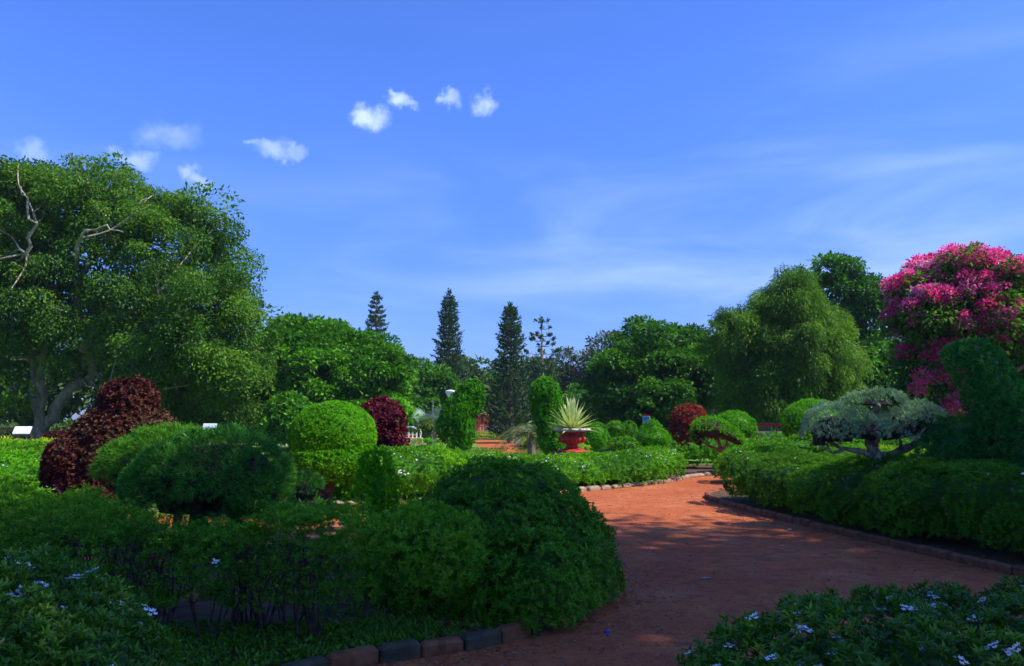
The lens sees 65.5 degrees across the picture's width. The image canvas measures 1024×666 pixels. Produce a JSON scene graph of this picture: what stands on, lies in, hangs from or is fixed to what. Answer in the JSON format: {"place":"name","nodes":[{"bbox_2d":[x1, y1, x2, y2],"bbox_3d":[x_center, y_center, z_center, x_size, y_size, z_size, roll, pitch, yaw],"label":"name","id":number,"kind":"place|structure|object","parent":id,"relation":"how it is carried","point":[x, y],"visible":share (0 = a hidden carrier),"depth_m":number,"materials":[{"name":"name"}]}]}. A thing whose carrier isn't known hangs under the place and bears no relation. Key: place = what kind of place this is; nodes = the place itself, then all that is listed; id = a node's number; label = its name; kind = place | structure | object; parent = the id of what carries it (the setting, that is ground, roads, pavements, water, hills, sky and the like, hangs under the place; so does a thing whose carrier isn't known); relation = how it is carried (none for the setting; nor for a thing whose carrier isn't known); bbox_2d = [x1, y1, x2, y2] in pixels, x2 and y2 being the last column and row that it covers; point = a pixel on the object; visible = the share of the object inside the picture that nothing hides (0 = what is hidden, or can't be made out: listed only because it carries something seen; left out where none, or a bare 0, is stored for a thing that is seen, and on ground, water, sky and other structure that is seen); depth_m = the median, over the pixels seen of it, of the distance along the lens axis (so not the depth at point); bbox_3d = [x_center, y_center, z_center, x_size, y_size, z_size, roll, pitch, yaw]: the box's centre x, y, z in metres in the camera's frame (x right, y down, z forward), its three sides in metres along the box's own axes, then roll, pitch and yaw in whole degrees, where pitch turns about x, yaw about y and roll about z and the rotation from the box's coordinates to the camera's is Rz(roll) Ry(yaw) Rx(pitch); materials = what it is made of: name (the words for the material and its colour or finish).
{"place":"outdoors","nodes":[
{"label":"outdoors","id":0,"kind":"place"},
{"bbox_2d":[2,421,832,501],"bbox_3d":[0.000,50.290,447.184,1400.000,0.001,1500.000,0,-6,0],"label":"ground","id":1,"kind":"structure","parent":0,"point":[477,446],"depth_m":48.57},
{"bbox_2d":[0,427,31,438],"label":"wooden fence","id":2,"kind":"object","parent":1,"relation":"on","point":[12,428],"visible":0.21,"depth_m":33.67,"materials":[{"name":"brown wood"}]},
{"bbox_2d":[12,426,31,439],"bbox_3d":[-18.320,4.213,29.719,0.603,1.442,0.208,1,-6,-7],"label":"notice board","id":3,"kind":"object","parent":1,"relation":"on","point":[18,430],"visible":0.79,"depth_m":29.77,"materials":[{"name":"grey metal"}]},
{"bbox_2d":[0,449,48,495],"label":"path hedge","id":4,"kind":"object","parent":1,"relation":"on","point":[23,470],"visible":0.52,"depth_m":15.45,"materials":[{"name":"green plant"}]},
{"bbox_2d":[0,438,54,475],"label":"path hedge","id":5,"kind":"object","parent":1,"relation":"on","point":[18,446],"visible":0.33,"depth_m":19.61,"materials":[{"name":"green plant"}]},
{"bbox_2d":[0,435,55,450],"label":"path hedge","id":6,"kind":"object","parent":1,"relation":"on","point":[42,439],"visible":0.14,"depth_m":26.16,"materials":[{"name":"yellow plant"}]},
{"bbox_2d":[0,348,61,427],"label":"broadleaf tree","id":7,"kind":"object","parent":1,"relation":"on","point":[4,422],"visible":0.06,"depth_m":55.04,"materials":[{"name":"green plant"}]},
{"bbox_2d":[38,430,65,439],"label":"copper shrub","id":8,"kind":"object","parent":1,"relation":"on","point":[52,434],"visible":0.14,"depth_m":29.48,"materials":[{"name":"brown plant"}]},
{"bbox_2d":[1,315,139,426],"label":"broadleaf tree","id":9,"kind":"object","parent":1,"relation":"on","point":[75,404],"visible":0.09,"depth_m":56.08,"materials":[{"name":"green plant"}]},
{"bbox_2d":[0,151,287,444],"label":"ficus tree","id":10,"kind":"object","parent":1,"relation":"on","point":[164,316],"visible":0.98,"depth_m":37.17,"materials":[{"name":"green plant"}]},
{"bbox_2d":[0,417,380,444],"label":"undergrowth","id":11,"kind":"object","parent":1,"relation":"on","point":[63,426],"visible":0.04,"depth_m":48.86,"materials":[{"name":"plant"}]},
{"bbox_2d":[203,423,216,427],"bbox_3d":[-10.182,3.829,26.755,0.461,1.566,0.136,0,-6,0],"label":"plant sign","id":12,"kind":"object","parent":1,"relation":"on","point":[210,424],"visible":0.35,"depth_m":26.83,"materials":[{"name":"grey metal"}]},
{"bbox_2d":[255,390,313,445],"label":"leafy shrub","id":13,"kind":"object","parent":1,"relation":"on","point":[280,420],"visible":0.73,"depth_m":37.14,"materials":[{"name":"green plant"}]},
{"bbox_2d":[53,530,606,665],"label":"planting bed","id":14,"kind":"object","parent":1,"relation":"on","point":[183,612],"visible":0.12,"depth_m":6.87,"materials":[{"name":"plant"}]},
{"bbox_2d":[0,467,67,551],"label":"path hedge","id":15,"kind":"object","parent":14,"relation":"on","point":[11,477],"visible":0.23,"depth_m":9.99,"materials":[{"name":"green plant"}]},
{"bbox_2d":[0,541,186,665],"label":"flowering shrub","id":16,"kind":"object","parent":14,"relation":"on","point":[42,623],"visible":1,"depth_m":3.86,"materials":[{"name":"green plant"}]},
{"bbox_2d":[37,374,177,507],"bbox_3d":[-7.709,2.094,15.338,2.686,2.617,2.031,0,-6,0],"label":"copper topiary","id":17,"kind":"object","parent":14,"relation":"on","point":[121,405],"visible":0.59,"depth_m":14.86,"materials":[{"name":"brown plant"}]},
{"bbox_2d":[86,420,226,530],"bbox_3d":[-4.794,2.064,10.798,1.940,1.786,1.394,0,-6,0],"label":"juniper topiary","id":18,"kind":"object","parent":14,"relation":"on","point":[122,459],"visible":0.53,"depth_m":10.55,"materials":[{"name":"plant"}]},
{"bbox_2d":[112,421,297,525],"bbox_3d":[-3.832,1.980,10.058,2.288,1.801,1.552,0,-6,0],"label":"juniper topiary","id":19,"kind":"object","parent":14,"relation":"on","point":[236,481],"visible":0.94,"depth_m":9.68,"materials":[{"name":"plant"}]},
{"bbox_2d":[0,480,489,641],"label":"path hedge","id":20,"kind":"object","parent":14,"relation":"on","point":[105,525],"visible":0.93,"depth_m":6.09,"materials":[{"name":"green plant"}]},
{"bbox_2d":[121,616,439,665],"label":"undergrowth","id":21,"kind":"object","parent":14,"relation":"on","point":[239,631],"visible":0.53,"depth_m":5.88,"materials":[{"name":"green plant"}]},
{"bbox_2d":[70,536,506,665],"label":"undergrowth","id":22,"kind":"object","parent":14,"relation":"on","point":[376,614],"visible":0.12,"depth_m":6.47,"materials":[{"name":"green plant"}]},
{"bbox_2d":[277,469,327,536],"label":"juniper topiary","id":23,"kind":"object","parent":14,"relation":"on","point":[307,491],"visible":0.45,"depth_m":10.98,"materials":[{"name":"green plant"}]},
{"bbox_2d":[352,444,401,561],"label":"column shrub","id":24,"kind":"object","parent":14,"relation":"on","point":[376,479],"visible":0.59,"depth_m":8.56,"materials":[{"name":"green plant"}]},
{"bbox_2d":[359,454,627,634],"bbox_3d":[-0.037,1.919,8.137,2.542,1.323,3.523,-3,-7,23],"label":"rounded shrub","id":25,"kind":"object","parent":14,"relation":"on","point":[546,558],"visible":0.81,"depth_m":6.93,"materials":[{"name":"green plant"}]},
{"bbox_2d":[237,312,426,426],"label":"broadleaf tree","id":26,"kind":"object","parent":1,"relation":"on","point":[324,360],"visible":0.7,"depth_m":42.56,"materials":[{"name":"green plant"}]},
{"bbox_2d":[283,399,382,505],"bbox_3d":[-3.308,2.312,14.839,1.940,2.154,1.752,0,-6,0],"label":"dome topiary","id":27,"kind":"object","parent":1,"relation":"on","point":[331,440],"visible":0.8,"depth_m":14.27,"materials":[{"name":"green plant"}]},
{"bbox_2d":[365,290,390,341],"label":"norfolk pine","id":28,"kind":"object","parent":1,"relation":"on","point":[376,319],"visible":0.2,"depth_m":70.36,"materials":[{"name":"green plant"}]},
{"bbox_2d":[167,525,617,665],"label":"kerb","id":29,"kind":"structure","parent":1,"relation":"on","point":[392,651],"depth_m":5.72,"materials":[{"name":"stone"}]},
{"bbox_2d":[388,395,419,444],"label":"leafy shrub","id":30,"kind":"object","parent":1,"relation":"on","point":[404,404],"visible":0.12,"depth_m":35.69,"materials":[{"name":"green plant"}]},
{"bbox_2d":[400,426,422,445],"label":"balustrade","id":31,"kind":"object","parent":1,"relation":"on","point":[412,433],"visible":0.3,"depth_m":51.40,"materials":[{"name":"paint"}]},
{"bbox_2d":[407,406,444,444],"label":"fan palm","id":32,"kind":"object","parent":1,"relation":"on","point":[428,414],"visible":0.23,"depth_m":43.28,"materials":[{"name":"plant"}]},
{"bbox_2d":[416,418,435,436],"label":"ball shrub","id":33,"kind":"object","parent":1,"relation":"on","point":[427,427],"visible":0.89,"depth_m":31.59,"materials":[{"name":"green plant"}]},
{"bbox_2d":[408,437,444,448],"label":"clipped hedge","id":34,"kind":"object","parent":1,"relation":"on","point":[427,439],"visible":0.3,"depth_m":29.47,"materials":[{"name":"green plant"}]},
{"bbox_2d":[395,356,470,441],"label":"broadleaf tree","id":35,"kind":"object","parent":1,"relation":"on","point":[435,383],"visible":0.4,"depth_m":60.01,"materials":[{"name":"green plant"}]},
{"bbox_2d":[445,390,454,440],"bbox_3d":[-2.766,4.070,35.770,0.540,3.034,0.540,0,-6,0],"label":"park lamp","id":36,"kind":"object","parent":1,"relation":"on","point":[448,392],"visible":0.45,"depth_m":35.73,"materials":[{"name":"grey metal"}]},
{"bbox_2d":[430,288,472,414],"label":"norfolk pine","id":37,"kind":"object","parent":1,"relation":"on","point":[450,318],"visible":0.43,"depth_m":66.01,"materials":[{"name":"green plant"}]},
{"bbox_2d":[441,434,465,451],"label":"clipped hedge","id":38,"kind":"object","parent":1,"relation":"on","point":[450,445],"visible":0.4,"depth_m":30.43,"materials":[{"name":"green plant"}]},
{"bbox_2d":[435,377,486,450],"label":"creeper column","id":39,"kind":"structure","parent":1,"relation":"on","point":[457,418],"depth_m":30.53,"materials":[{"name":"green plant"}]},
{"bbox_2d":[437,430,506,439],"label":"border hedge","id":40,"kind":"object","parent":1,"relation":"on","point":[487,435],"visible":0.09,"depth_m":66.89,"materials":[{"name":"green plant"}]},
{"bbox_2d":[483,370,506,423],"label":"broadleaf tree","id":41,"kind":"object","parent":1,"relation":"on","point":[489,420],"visible":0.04,"depth_m":93.71,"materials":[{"name":"green plant"}]},
{"bbox_2d":[285,465,715,503],"bbox_3d":[2.043,4.085,22.324,16.692,0.001,11.489,1,-6,-12],"label":"planting bed","id":42,"kind":"object","parent":1,"relation":"on","point":[691,469],"visible":0.18,"depth_m":21.65,"materials":[{"name":"soil"}]},
{"bbox_2d":[270,445,471,499],"bbox_3d":[-3.121,2.966,17.267,4.687,1.135,2.807,0,-6,0],"label":"flower hedge","id":43,"kind":"object","parent":42,"relation":"on","point":[415,475],"visible":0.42,"depth_m":16.44,"materials":[{"name":"green plant"}]},
{"bbox_2d":[356,395,410,450],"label":"burgundy topiary","id":44,"kind":"object","parent":42,"relation":"on","point":[386,413],"visible":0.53,"depth_m":19.51,"materials":[{"name":"red plant"}]},
{"bbox_2d":[392,445,627,463],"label":"flower hedge","id":45,"kind":"object","parent":42,"relation":"on","point":[448,448],"visible":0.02,"depth_m":21.36,"materials":[{"name":"green plant"}]},
{"bbox_2d":[407,445,688,492],"bbox_3d":[1.377,3.361,20.188,9.148,1.019,2.584,5,-8,-38],"label":"flower hedge","id":46,"kind":"object","parent":42,"relation":"on","point":[648,462],"visible":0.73,"depth_m":20.14,"materials":[{"name":"green plant"}]},
{"bbox_2d":[550,428,590,462],"bbox_3d":[1.945,3.795,25.741,1.237,1.415,1.237,2,-7,-19],"label":"garden urn","id":47,"kind":"object","parent":42,"relation":"on","point":[571,439],"visible":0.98,"depth_m":25.44,"materials":[{"name":"ceramic"}]},
{"bbox_2d":[544,395,596,432],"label":"agave","id":48,"kind":"object","parent":47,"relation":"in","point":[572,416],"visible":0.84,"depth_m":25.61,"materials":[{"name":"green plant"}]},
{"bbox_2d":[547,452,708,465],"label":"flower hedge","id":49,"kind":"object","parent":42,"relation":"on","point":[695,457],"visible":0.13,"depth_m":27.20,"materials":[{"name":"green plant"}]},
{"bbox_2d":[633,417,670,448],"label":"cone shrub","id":50,"kind":"object","parent":42,"relation":"on","point":[651,433],"visible":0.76,"depth_m":27.93,"materials":[{"name":"green plant"}]},
{"bbox_2d":[717,409,758,444],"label":"dome topiary","id":51,"kind":"object","parent":42,"relation":"on","point":[744,424],"visible":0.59,"depth_m":26.49,"materials":[{"name":"green plant"}]},
{"bbox_2d":[480,301,535,442],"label":"norfolk pine","id":52,"kind":"object","parent":1,"relation":"on","point":[510,328],"visible":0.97,"depth_m":57.60,"materials":[{"name":"green plant"}]},
{"bbox_2d":[312,472,717,505],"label":"kerb","id":53,"kind":"structure","parent":1,"relation":"on","point":[613,486],"depth_m":20.26,"materials":[{"name":"stone"}]},
{"bbox_2d":[492,423,560,455],"bbox_3d":[0.801,4.446,32.729,3.384,1.630,3.465,0,-6,0],"label":"date palm","id":54,"kind":"object","parent":1,"relation":"on","point":[529,433],"visible":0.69,"depth_m":32.53,"materials":[{"name":"green plant"}]},
{"bbox_2d":[493,355,575,426],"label":"broadleaf tree","id":55,"kind":"object","parent":1,"relation":"on","point":[554,372],"visible":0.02,"depth_m":86.24,"materials":[{"name":"green plant"}]},
{"bbox_2d":[515,316,570,424],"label":"norfolk pine","id":56,"kind":"object","parent":1,"relation":"on","point":[541,368],"visible":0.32,"depth_m":69.90,"materials":[{"name":"green plant"}]},
{"bbox_2d":[528,375,565,454],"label":"creeper column","id":57,"kind":"structure","parent":1,"relation":"on","point":[547,395],"depth_m":30.49,"materials":[{"name":"green plant"}]},
{"bbox_2d":[544,346,595,393],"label":"grey tree","id":58,"kind":"object","parent":1,"relation":"on","point":[568,366],"visible":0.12,"depth_m":73.60,"materials":[{"name":"green plant"}]},
{"bbox_2d":[558,381,597,439],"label":"broadleaf tree","id":59,"kind":"object","parent":1,"relation":"on","point":[575,393],"visible":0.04,"depth_m":57.73,"materials":[{"name":"green plant"}]},
{"bbox_2d":[571,328,622,390],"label":"grey tree","id":60,"kind":"object","parent":1,"relation":"on","point":[596,342],"visible":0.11,"depth_m":70.03,"materials":[{"name":"green plant"}]},
{"bbox_2d":[584,421,611,451],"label":"dome shrub","id":61,"kind":"object","parent":1,"relation":"on","point":[598,440],"visible":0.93,"depth_m":29.50,"materials":[{"name":"green plant"}]},
{"bbox_2d":[606,420,625,459],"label":"dome shrub","id":62,"kind":"object","parent":1,"relation":"on","point":[616,429],"visible":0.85,"depth_m":30.62,"materials":[{"name":"green plant"}]},
{"bbox_2d":[606,435,639,451],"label":"round shrub","id":63,"kind":"object","parent":1,"relation":"on","point":[623,445],"visible":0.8,"depth_m":27.53,"materials":[{"name":"green plant"}]},
{"bbox_2d":[621,420,637,440],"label":"dome shrub","id":64,"kind":"object","parent":1,"relation":"on","point":[629,429],"visible":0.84,"depth_m":29.67,"materials":[{"name":"green plant"}]},
{"bbox_2d":[643,415,649,422],"bbox_3d":[5.377,4.214,31.746,0.294,1.879,0.122,-2,-6,14],"label":"plant sign","id":65,"kind":"object","parent":1,"relation":"on","point":[646,417],"visible":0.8,"depth_m":31.80,"materials":[{"name":"blue metal"}]},
{"bbox_2d":[573,314,731,433],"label":"broadleaf tree","id":66,"kind":"object","parent":1,"relation":"on","point":[652,368],"visible":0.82,"depth_m":43.09,"materials":[{"name":"green plant"}]},
{"bbox_2d":[668,402,706,446],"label":"red shrub","id":67,"kind":"object","parent":1,"relation":"on","point":[682,420],"visible":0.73,"depth_m":29.51,"materials":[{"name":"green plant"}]},
{"bbox_2d":[635,431,789,460],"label":"flower hedge","id":68,"kind":"object","parent":1,"relation":"on","point":[704,451],"visible":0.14,"depth_m":31.01,"materials":[{"name":"green plant"}]},
{"bbox_2d":[745,432,781,438],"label":"plaster wall","id":69,"kind":"structure","parent":1,"relation":"on","point":[760,433],"depth_m":41.55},
{"bbox_2d":[752,423,787,438],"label":"lattice gate","id":70,"kind":"structure","parent":1,"relation":"on","point":[772,424],"depth_m":35.68,"materials":[{"name":"brown metal"}]},
{"bbox_2d":[691,263,875,434],"bbox_3d":[13.131,1.213,38.313,8.027,9.390,7.148,-4,-7,32],"label":"feathery tree","id":71,"kind":"object","parent":1,"relation":"on","point":[776,350],"visible":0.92,"depth_m":36.37,"materials":[{"name":"green plant"}]},
{"bbox_2d":[595,414,983,445],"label":"undergrowth","id":72,"kind":"object","parent":1,"relation":"on","point":[705,439],"visible":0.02,"depth_m":54.58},
{"bbox_2d":[779,399,838,440],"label":"dome topiary","id":73,"kind":"object","parent":1,"relation":"on","point":[793,418],"visible":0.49,"depth_m":20.68,"materials":[{"name":"green plant"}]},
{"bbox_2d":[805,250,913,419],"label":"broadleaf tree","id":74,"kind":"object","parent":1,"relation":"on","point":[860,301],"visible":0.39,"depth_m":48.69,"materials":[{"name":"green plant"}]},
{"bbox_2d":[704,487,1023,577],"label":"kerb","id":75,"kind":"structure","parent":1,"relation":"on","point":[987,564],"depth_m":10.79,"materials":[{"name":"stone"}]},
{"bbox_2d":[710,491,1023,565],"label":"planting bed","id":76,"kind":"object","parent":1,"relation":"on","point":[961,545],"visible":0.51,"depth_m":11.03,"materials":[{"name":"soil"}]},
{"bbox_2d":[712,441,929,477],"bbox_3d":[8.808,3.432,21.295,6.738,1.107,2.684,0,-6,0],"label":"path hedge","id":77,"kind":"object","parent":76,"relation":"on","point":[759,447],"visible":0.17,"depth_m":21.22,"materials":[{"name":"green plant"}]},
{"bbox_2d":[718,445,1023,553],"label":"path hedge","id":78,"kind":"object","parent":76,"relation":"on","point":[897,492],"visible":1,"depth_m":11.02,"materials":[{"name":"green plant"}]},
{"bbox_2d":[822,447,923,466],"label":"path hedge","id":79,"kind":"object","parent":76,"relation":"on","point":[884,449],"visible":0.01,"depth_m":16.11,"materials":[{"name":"green plant"}]},
{"bbox_2d":[796,386,951,524],"bbox_3d":[5.753,1.962,12.654,2.401,2.275,1.043,0,-6,0],"label":"grey juniper","id":80,"kind":"object","parent":76,"relation":"on","point":[831,430],"visible":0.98,"depth_m":12.53,"materials":[{"name":"green plant"}]},
{"bbox_2d":[879,444,926,454],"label":"path hedge","id":81,"kind":"object","parent":76,"relation":"on","point":[891,448],"visible":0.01,"depth_m":17.21,"materials":[{"name":"green plant"}]},
{"bbox_2d":[908,412,1012,480],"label":"cypress shrub","id":82,"kind":"object","parent":76,"relation":"on","point":[947,440],"visible":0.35,"depth_m":12.07,"materials":[{"name":"plant"}]},
{"bbox_2d":[937,335,1023,482],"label":"cypress topiary","id":83,"kind":"object","parent":76,"relation":"on","point":[998,403],"visible":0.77,"depth_m":11.73,"materials":[{"name":"plant"}]},
{"bbox_2d":[863,351,970,444],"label":"broadleaf tree","id":84,"kind":"object","parent":1,"relation":"on","point":[889,416],"depth_m":40.84,"materials":[{"name":"green plant"}]},
{"bbox_2d":[873,241,1023,442],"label":"flowering tree","id":85,"kind":"object","parent":1,"relation":"on","point":[951,292],"visible":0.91,"depth_m":25.87,"materials":[{"name":"pink plant"}]},
{"bbox_2d":[432,400,432,444],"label":"garden pole","id":86,"kind":"object","parent":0,"point":[432,418],"visible":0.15,"depth_m":42.75,"materials":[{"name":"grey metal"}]},
{"bbox_2d":[484,358,508,374],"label":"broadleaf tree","id":87,"kind":"object","parent":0,"point":[491,366],"visible":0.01,"depth_m":101.78,"materials":[{"name":"green plant"}]},
{"bbox_2d":[463,447,543,455],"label":"grass","id":88,"kind":"structure","parent":0,"point":[491,449],"depth_m":41.69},
{"bbox_2d":[473,440,535,452],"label":"path","id":89,"kind":"structure","parent":0,"point":[488,444],"depth_m":54.26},
{"bbox_2d":[514,430,520,446],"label":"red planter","id":90,"kind":"object","parent":89,"relation":"on","point":[518,439],"visible":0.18,"depth_m":49.42,"materials":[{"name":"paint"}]},
{"bbox_2d":[512,433,595,452],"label":"border hedge","id":91,"kind":"object","parent":89,"relation":"on","point":[580,446],"visible":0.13,"depth_m":43.74,"materials":[{"name":"yellow plant"}]},
{"bbox_2d":[0,0,1023,420],"label":"sky","id":92,"kind":"structure","parent":0,"point":[584,166],"materials":[{"name":"blue"}]},
{"bbox_2d":[156,475,1022,665],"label":"path","id":93,"kind":"structure","parent":0,"point":[800,571],"depth_m":8.82,"materials":[{"name":"gravel"}]},
{"bbox_2d":[141,497,419,519],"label":"grass","id":94,"kind":"structure","parent":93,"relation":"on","point":[338,498],"depth_m":15.21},
{"bbox_2d":[228,490,1014,665],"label":"fallen leaves","id":95,"kind":"object","parent":93,"relation":"on","point":[516,647],"visible":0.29,"depth_m":6.62,"materials":[{"name":"brown plant"}]},
{"bbox_2d":[689,415,746,458],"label":"arched topiary","id":96,"kind":"object","parent":93,"relation":"on","point":[708,429],"visible":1,"depth_m":24.09,"materials":[{"name":"green plant"}]},
{"bbox_2d":[792,397,835,414],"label":"dome topiary","id":97,"kind":"object","parent":93,"relation":"on","point":[805,399],"visible":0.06,"depth_m":23.79,"materials":[{"name":"green plant"}]},
{"bbox_2d":[710,437,925,468],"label":"path hedge","id":98,"kind":"object","parent":93,"relation":"on","point":[756,441],"visible":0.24,"depth_m":24.76,"materials":[{"name":"green plant"}]},
{"bbox_2d":[671,573,1023,665],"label":"flowering shrub","id":99,"kind":"object","parent":93,"relation":"on","point":[991,633],"visible":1,"depth_m":3.52,"materials":[{"name":"green plant"}]},
{"bbox_2d":[772,433,835,453],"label":"round shrub","id":100,"kind":"object","parent":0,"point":[803,444],"visible":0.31,"depth_m":17.14,"materials":[{"name":"green plant"}]},
{"label":"far path","id":101,"kind":"structure","parent":0,"visible":0},
{"bbox_2d":[435,355,501,421],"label":"broadleaf tree","id":102,"kind":"object","parent":101,"relation":"on","point":[479,374],"visible":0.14,"depth_m":78.74,"materials":[{"name":"green plant"}]},
{"bbox_2d":[471,426,488,434],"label":"balustrade","id":103,"kind":"object","parent":101,"relation":"on","point":[481,429],"visible":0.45,"depth_m":79.36,"materials":[{"name":"paint"}]},
{"bbox_2d":[474,412,488,431],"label":"garden pavilion","id":104,"kind":"structure","parent":101,"relation":"on","point":[479,423],"depth_m":84.30,"materials":[{"name":"ceramic"}]}
]}

